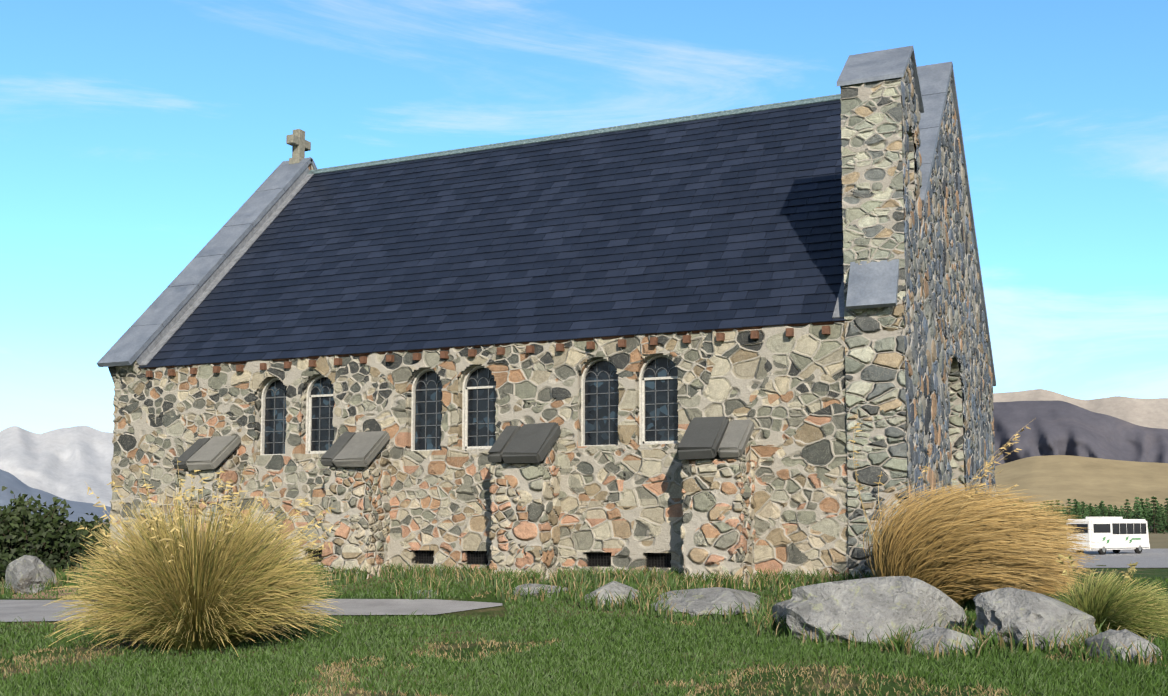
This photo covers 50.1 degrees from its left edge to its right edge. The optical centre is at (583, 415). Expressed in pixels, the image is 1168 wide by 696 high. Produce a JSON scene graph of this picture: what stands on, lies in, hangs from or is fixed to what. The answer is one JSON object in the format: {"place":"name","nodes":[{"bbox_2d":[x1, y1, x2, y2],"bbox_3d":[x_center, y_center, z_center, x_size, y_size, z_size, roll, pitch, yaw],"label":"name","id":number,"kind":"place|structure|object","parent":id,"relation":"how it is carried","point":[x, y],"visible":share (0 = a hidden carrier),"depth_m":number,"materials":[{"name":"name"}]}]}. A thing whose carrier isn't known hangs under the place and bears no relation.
{"place":"outdoors","nodes":[
{"label":"outdoors","id":0,"kind":"place"},
{"bbox_2d":[0,469,110,521],"bbox_3d":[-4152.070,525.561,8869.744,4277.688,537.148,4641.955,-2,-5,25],"label":"mountain","id":1,"kind":"structure","parent":0,"point":[13,483],"depth_m":9468.09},
{"bbox_2d":[0,426,113,506],"bbox_3d":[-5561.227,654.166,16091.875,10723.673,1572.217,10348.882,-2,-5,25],"label":"snowy mountain","id":2,"kind":"structure","parent":0,"point":[64,463],"depth_m":16677.78,"materials":[{"name":"white snow"}]},
{"bbox_2d":[0,599,501,621],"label":"foot path","id":3,"kind":"structure","parent":0,"point":[25,610],"depth_m":15.79,"materials":[{"name":"concrete"}]},
{"bbox_2d":[183,436,751,471],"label":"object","id":4,"kind":"object","parent":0,"point":[231,462],"visible":0.1,"depth_m":18.55,"materials":[{"name":"grey stone"}]},
{"bbox_2d":[138,100,845,367],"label":"roof slates","id":5,"kind":"object","parent":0,"point":[590,236],"visible":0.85,"depth_m":20.16,"materials":[{"name":"stone"}]},
{"bbox_2d":[0,522,1167,695],"bbox_3d":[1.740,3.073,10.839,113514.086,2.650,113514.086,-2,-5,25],"label":"ground","id":6,"kind":"structure","parent":0,"point":[1158,541],"depth_m":11.86,"materials":[{"name":"green plant"}]},
{"bbox_2d":[0,528,18,583],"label":"bush leaves","id":7,"kind":"object","parent":6,"relation":"on","point":[4,554],"visible":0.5,"depth_m":21.44,"materials":[{"name":"green plant"}]},
{"bbox_2d":[4,555,57,594],"bbox_3d":[-8.549,2.454,19.311,0.964,0.602,1.221,-2,-5,25],"label":"boulder","id":8,"kind":"object","parent":6,"relation":"on","point":[23,573],"visible":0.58,"depth_m":18.87,"materials":[{"name":"grey stone"}]},
{"bbox_2d":[11,584,84,598],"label":"grass","id":9,"kind":"structure","parent":6,"relation":"on","point":[43,594],"depth_m":18.53,"materials":[{"name":"brown plant"}]},
{"bbox_2d":[0,486,101,572],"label":"bush","id":10,"kind":"object","parent":6,"relation":"on","point":[42,536],"visible":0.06,"depth_m":22.74,"materials":[{"name":"green plant"}]},
{"bbox_2d":[71,513,109,560],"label":"bush leaves","id":11,"kind":"object","parent":6,"relation":"on","point":[87,524],"visible":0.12,"depth_m":24.69,"materials":[{"name":"green plant"}]},
{"bbox_2d":[43,460,343,654],"bbox_3d":[-3.829,1.403,12.648,2.892,1.917,2.988,-2,-5,25],"label":"tussock","id":12,"kind":"object","parent":6,"relation":"on","point":[190,591],"visible":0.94,"depth_m":12.04,"materials":[{"name":"yellow plant"}]},
{"bbox_2d":[254,353,667,567],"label":"window reveals","id":13,"kind":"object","parent":6,"relation":"on","point":[257,421],"depth_m":18.71,"materials":[{"name":"stone"}]},
{"bbox_2d":[260,355,677,454],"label":"window frames","id":14,"kind":"structure","parent":13,"relation":"attached to","point":[642,441],"depth_m":18.45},
{"bbox_2d":[265,357,677,453],"bbox_3d":[-1.891,-0.093,18.573,7.095,1.190,0.001,-2,-5,25],"label":"window glass","id":15,"kind":"object","parent":14,"relation":"in","point":[603,413],"visible":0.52,"depth_m":18.37,"materials":[{"name":"glass"}]},
{"bbox_2d":[265,358,677,453],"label":"window lead bars","id":16,"kind":"object","parent":15,"relation":"attached to","point":[477,411],"depth_m":18.42,"materials":[{"name":"black metal"}]},
{"bbox_2d":[109,322,848,579],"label":"relief wall","id":17,"kind":"structure","parent":13,"relation":"attached to","point":[622,501],"depth_m":17.61,"materials":[{"name":"stone"}]},
{"bbox_2d":[308,550,670,567],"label":"vent grilles","id":18,"kind":"object","parent":13,"relation":"attached to","point":[588,559],"visible":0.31,"depth_m":17.38,"materials":[{"name":"grey metal"}]},
{"bbox_2d":[310,357,670,567],"bbox_3d":[-1.968,0.652,18.606,11.750,3.110,0.230,-2,-5,25],"label":"dark interior","id":19,"kind":"object","parent":13,"relation":"attached to","point":[652,562],"depth_m":17.41,"materials":[{"name":"black"}]},
{"bbox_2d":[174,458,755,586],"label":"buttresses","id":20,"kind":"structure","parent":6,"relation":"on","point":[718,531],"depth_m":17.17,"materials":[{"name":"stone"}]},
{"bbox_2d":[172,416,754,470],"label":"buttress caps","id":21,"kind":"object","parent":20,"relation":"on","point":[723,437],"visible":1,"depth_m":17.37,"materials":[{"name":"grey stone"}]},
{"bbox_2d":[513,583,567,596],"bbox_3d":[-0.554,2.249,16.070,0.706,0.178,0.682,1,-5,-8],"label":"boulder","id":22,"kind":"object","parent":6,"relation":"on","point":[529,586],"visible":0.4,"depth_m":15.94,"materials":[{"name":"grey stone"}]},
{"bbox_2d":[584,581,640,605],"bbox_3d":[0.349,2.186,15.385,0.774,0.300,0.714,-2,-5,25],"label":"boulder","id":23,"kind":"object","parent":6,"relation":"on","point":[620,589],"visible":0.4,"depth_m":15.16,"materials":[{"name":"grey stone"}]},
{"bbox_2d":[651,587,760,616],"bbox_3d":[1.555,2.191,14.832,1.355,0.323,1.382,-2,-5,25],"label":"boulder","id":24,"kind":"object","parent":6,"relation":"on","point":[701,601],"visible":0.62,"depth_m":14.43,"materials":[{"name":"grey stone"}]},
{"bbox_2d":[772,599,790,626],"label":"boulder","id":25,"kind":"object","parent":6,"relation":"on","point":[780,608],"visible":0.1,"depth_m":13.39,"materials":[{"name":"grey stone"}]},
{"bbox_2d":[786,576,965,643],"bbox_3d":[2.916,1.950,12.692,1.602,0.626,1.307,4,-6,-41],"label":"boulder","id":26,"kind":"object","parent":6,"relation":"on","point":[865,606],"visible":0.77,"depth_m":12.42,"materials":[{"name":"grey stone"}]},
{"bbox_2d":[904,626,978,655],"bbox_3d":[3.255,2.054,11.437,0.553,0.251,0.624,4,-6,-38],"label":"boulder","id":27,"kind":"object","parent":6,"relation":"on","point":[934,634],"visible":0.48,"depth_m":11.28,"materials":[{"name":"grey stone"}]},
{"bbox_2d":[849,411,1100,605],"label":"tussock grass","id":28,"kind":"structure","parent":6,"relation":"on","point":[958,547],"depth_m":13.49,"materials":[{"name":"yellow plant"}]},
{"bbox_2d":[973,587,1096,650],"bbox_3d":[4.278,1.907,11.853,1.120,0.561,0.804,3,-5,-27],"label":"boulder","id":29,"kind":"object","parent":6,"relation":"on","point":[1019,612],"visible":0.79,"depth_m":11.57,"materials":[{"name":"grey stone"}]},
{"bbox_2d":[1007,567,1076,597],"bbox_3d":[5.436,1.916,15.490,1.316,0.709,1.262,-2,-5,25],"label":"tussock","id":30,"kind":"object","parent":6,"relation":"on","point":[1047,590],"visible":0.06,"depth_m":15.19,"materials":[{"name":"brown plant"}]},
{"bbox_2d":[1054,500,1064,525],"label":"conifer","id":31,"kind":"object","parent":6,"relation":"on","point":[1056,507],"visible":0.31,"depth_m":393.53,"materials":[{"name":"green plant"}]},
{"bbox_2d":[1064,499,1074,519],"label":"conifer","id":32,"kind":"object","parent":6,"relation":"on","point":[1069,509],"visible":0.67,"depth_m":402.12,"materials":[{"name":"green plant"}]},
{"bbox_2d":[1070,499,1081,518],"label":"conifer","id":33,"kind":"object","parent":6,"relation":"on","point":[1073,506],"visible":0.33,"depth_m":407.02,"materials":[{"name":"green plant"}]},
{"bbox_2d":[1071,501,1082,518],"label":"conifer","id":34,"kind":"object","parent":6,"relation":"on","point":[1078,513],"visible":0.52,"depth_m":379.83,"materials":[{"name":"green plant"}]},
{"bbox_2d":[1077,501,1084,518],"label":"conifer","id":35,"kind":"object","parent":6,"relation":"on","point":[1082,507],"visible":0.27,"depth_m":447.50,"materials":[{"name":"green plant"}]},
{"bbox_2d":[1083,508,1088,518],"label":"conifer","id":36,"kind":"object","parent":6,"relation":"on","point":[1086,513],"visible":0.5,"depth_m":380.38,"materials":[{"name":"green plant"}]},
{"bbox_2d":[1087,505,1093,516],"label":"conifer","id":37,"kind":"object","parent":6,"relation":"on","point":[1090,513],"visible":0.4,"depth_m":411.25,"materials":[{"name":"green plant"}]},
{"bbox_2d":[1096,503,1102,516],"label":"conifer","id":38,"kind":"object","parent":6,"relation":"on","point":[1099,509],"visible":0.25,"depth_m":408.58,"materials":[{"name":"green plant"}]},
{"bbox_2d":[1098,504,1106,516],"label":"conifer","id":39,"kind":"object","parent":6,"relation":"on","point":[1103,508],"visible":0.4,"depth_m":397.97,"materials":[{"name":"green plant"}]},
{"bbox_2d":[1107,504,1113,516],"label":"conifer","id":40,"kind":"object","parent":6,"relation":"on","point":[1110,505],"visible":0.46,"depth_m":404.57,"materials":[{"name":"green plant"}]},
{"bbox_2d":[1055,554,1167,637],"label":"tussock","id":41,"kind":"object","parent":6,"relation":"on","point":[1140,612],"visible":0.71,"depth_m":12.15,"materials":[{"name":"green plant"}]},
{"bbox_2d":[1111,505,1118,516],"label":"conifer","id":42,"kind":"object","parent":6,"relation":"on","point":[1114,511],"visible":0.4,"depth_m":401.05,"materials":[{"name":"green plant"}]},
{"bbox_2d":[1118,506,1124,517],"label":"conifer","id":43,"kind":"object","parent":6,"relation":"on","point":[1121,511],"visible":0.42,"depth_m":399.66,"materials":[{"name":"green plant"}]},
{"bbox_2d":[1085,629,1160,663],"bbox_3d":[4.681,1.979,10.752,0.546,0.278,0.542,3,-6,-29],"label":"boulder","id":44,"kind":"object","parent":6,"relation":"on","point":[1119,638],"visible":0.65,"depth_m":10.60,"materials":[{"name":"grey stone"}]},
{"bbox_2d":[1121,499,1134,518],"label":"conifer","id":45,"kind":"object","parent":6,"relation":"on","point":[1127,509],"visible":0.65,"depth_m":381.96,"materials":[{"name":"green plant"}]},
{"bbox_2d":[1132,497,1149,526],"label":"conifer","id":46,"kind":"object","parent":6,"relation":"on","point":[1137,507],"visible":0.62,"depth_m":383.40,"materials":[{"name":"green plant"}]},
{"bbox_2d":[1138,499,1150,532],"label":"conifer","id":47,"kind":"object","parent":6,"relation":"on","point":[1143,506],"visible":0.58,"depth_m":388.36,"materials":[{"name":"green plant"}]},
{"bbox_2d":[1143,498,1155,532],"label":"conifer","id":48,"kind":"object","parent":6,"relation":"on","point":[1147,503],"visible":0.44,"depth_m":389.88,"materials":[{"name":"green plant"}]},
{"bbox_2d":[1146,496,1164,533],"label":"conifer","id":49,"kind":"object","parent":6,"relation":"on","point":[1155,515],"visible":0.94,"depth_m":371.39,"materials":[{"name":"green plant"}]},
{"bbox_2d":[1149,497,1167,533],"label":"conifer","id":50,"kind":"object","parent":6,"relation":"on","point":[1160,522],"visible":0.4,"depth_m":373.22,"materials":[{"name":"green plant"}]},
{"bbox_2d":[1155,504,1167,532],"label":"conifer","id":51,"kind":"object","parent":6,"relation":"on","point":[1161,510],"visible":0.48,"depth_m":383.56,"materials":[{"name":"green plant"}]},
{"bbox_2d":[1159,498,1167,530],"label":"conifer","id":52,"kind":"object","parent":6,"relation":"on","point":[1166,508],"visible":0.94,"depth_m":383.05,"materials":[{"name":"green plant"}]},
{"bbox_2d":[0,0,1167,433],"label":"sky","id":53,"kind":"structure","parent":0,"point":[132,132],"materials":[{"name":"blue"}]},
{"bbox_2d":[845,79,983,568],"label":"gable pier","id":54,"kind":"structure","parent":0,"point":[956,422],"depth_m":20.14,"materials":[{"name":"beige stone"}]},
{"bbox_2d":[846,259,898,309],"bbox_3d":[3.670,-1.673,15.867,0.620,0.660,0.370,-2,-5,25],"label":"cap","id":55,"kind":"object","parent":54,"relation":"attached to","point":[872,284],"visible":0.93,"depth_m":15.82,"materials":[{"name":"stone"}]},
{"bbox_2d":[840,77,907,578],"bbox_3d":[3.683,-0.867,15.851,0.780,7.050,0.150,-2,-5,25],"label":"pier front relief","id":56,"kind":"object","parent":54,"relation":"attached to","point":[872,176],"visible":0.6,"depth_m":15.88},
{"bbox_2d":[837,46,923,112],"bbox_3d":[4.020,-4.603,16.902,0.860,0.687,1.540,-2,-5,25],"label":"pier cap","id":57,"kind":"object","parent":56,"relation":"on","point":[876,65],"visible":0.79,"depth_m":16.53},
{"bbox_2d":[901,58,996,511],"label":"gable wall","id":58,"kind":"structure","parent":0,"point":[949,250],"depth_m":18.48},
{"bbox_2d":[96,61,995,385],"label":"gable copings","id":59,"kind":"object","parent":58,"relation":"on","point":[156,317],"visible":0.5,"depth_m":21.94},
{"bbox_2d":[108,163,313,382],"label":"gable","id":60,"kind":"structure","parent":59,"relation":"attached to","point":[131,372],"depth_m":21.04,"materials":[{"name":"stone"}]},
{"bbox_2d":[286,129,310,163],"bbox_3d":[-5.846,-5.457,25.605,0.260,0.780,0.600,-2,-5,25],"label":"gable cross","id":61,"kind":"object","parent":59,"relation":"on","point":[298,142],"visible":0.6,"depth_m":25.51,"materials":[{"name":"beige stone"}]},
{"bbox_3d":[-0.170,-2.883,22.755,11.940,4.524,9.023,-2,-5,25],"label":"roof","id":62,"kind":"object","parent":59,"relation":"attached to","visible":0},
{"bbox_2d":[136,167,844,365],"bbox_3d":[-1.145,-3.169,20.659,11.899,4.625,4.654,-2,-5,25],"label":"flashing","id":63,"kind":"object","parent":62,"relation":"attached to","point":[185,312],"visible":0.45,"depth_m":22.61,"materials":[{"name":"grey metal"}]},
{"bbox_2d":[139,321,844,376],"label":"rafter tails","id":64,"kind":"object","parent":62,"relation":"attached to","point":[590,344],"visible":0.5,"depth_m":18.01,"materials":[{"name":"wood"}]},
{"bbox_2d":[308,94,840,173],"bbox_3d":[-0.170,-5.141,22.947,11.940,0.129,0.198,-2,-5,25],"label":"ridge cap","id":65,"kind":"object","parent":62,"relation":"on","point":[611,129],"visible":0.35,"depth_m":22.76,"materials":[{"name":"grey metal"}]},
{"bbox_2d":[993,400,1167,465],"bbox_3d":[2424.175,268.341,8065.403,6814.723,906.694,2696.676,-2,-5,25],"label":"dark mountain","id":66,"kind":"structure","parent":0,"point":[1057,427],"depth_m":8623.90,"materials":[{"name":"grey stone"}]},
{"bbox_2d":[993,389,1167,428],"bbox_3d":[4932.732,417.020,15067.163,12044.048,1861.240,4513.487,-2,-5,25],"label":"distant hills","id":67,"kind":"structure","parent":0,"point":[1151,413],"depth_m":16394.67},
{"bbox_2d":[994,455,1167,511],"bbox_3d":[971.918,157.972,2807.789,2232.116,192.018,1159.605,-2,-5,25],"label":"tan hill","id":68,"kind":"structure","parent":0,"point":[1089,480],"depth_m":3023.30,"materials":[{"name":"beige plant"}]},
{"bbox_2d":[1066,517,1151,554],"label":"tour coach","id":69,"kind":"object","parent":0,"point":[1114,534],"visible":0.88,"depth_m":132.66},
{"bbox_2d":[1064,549,1167,567],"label":"road","id":70,"kind":"structure","parent":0,"point":[1149,558],"depth_m":112.72,"materials":[{"name":"grey asphalt"}]}
]}

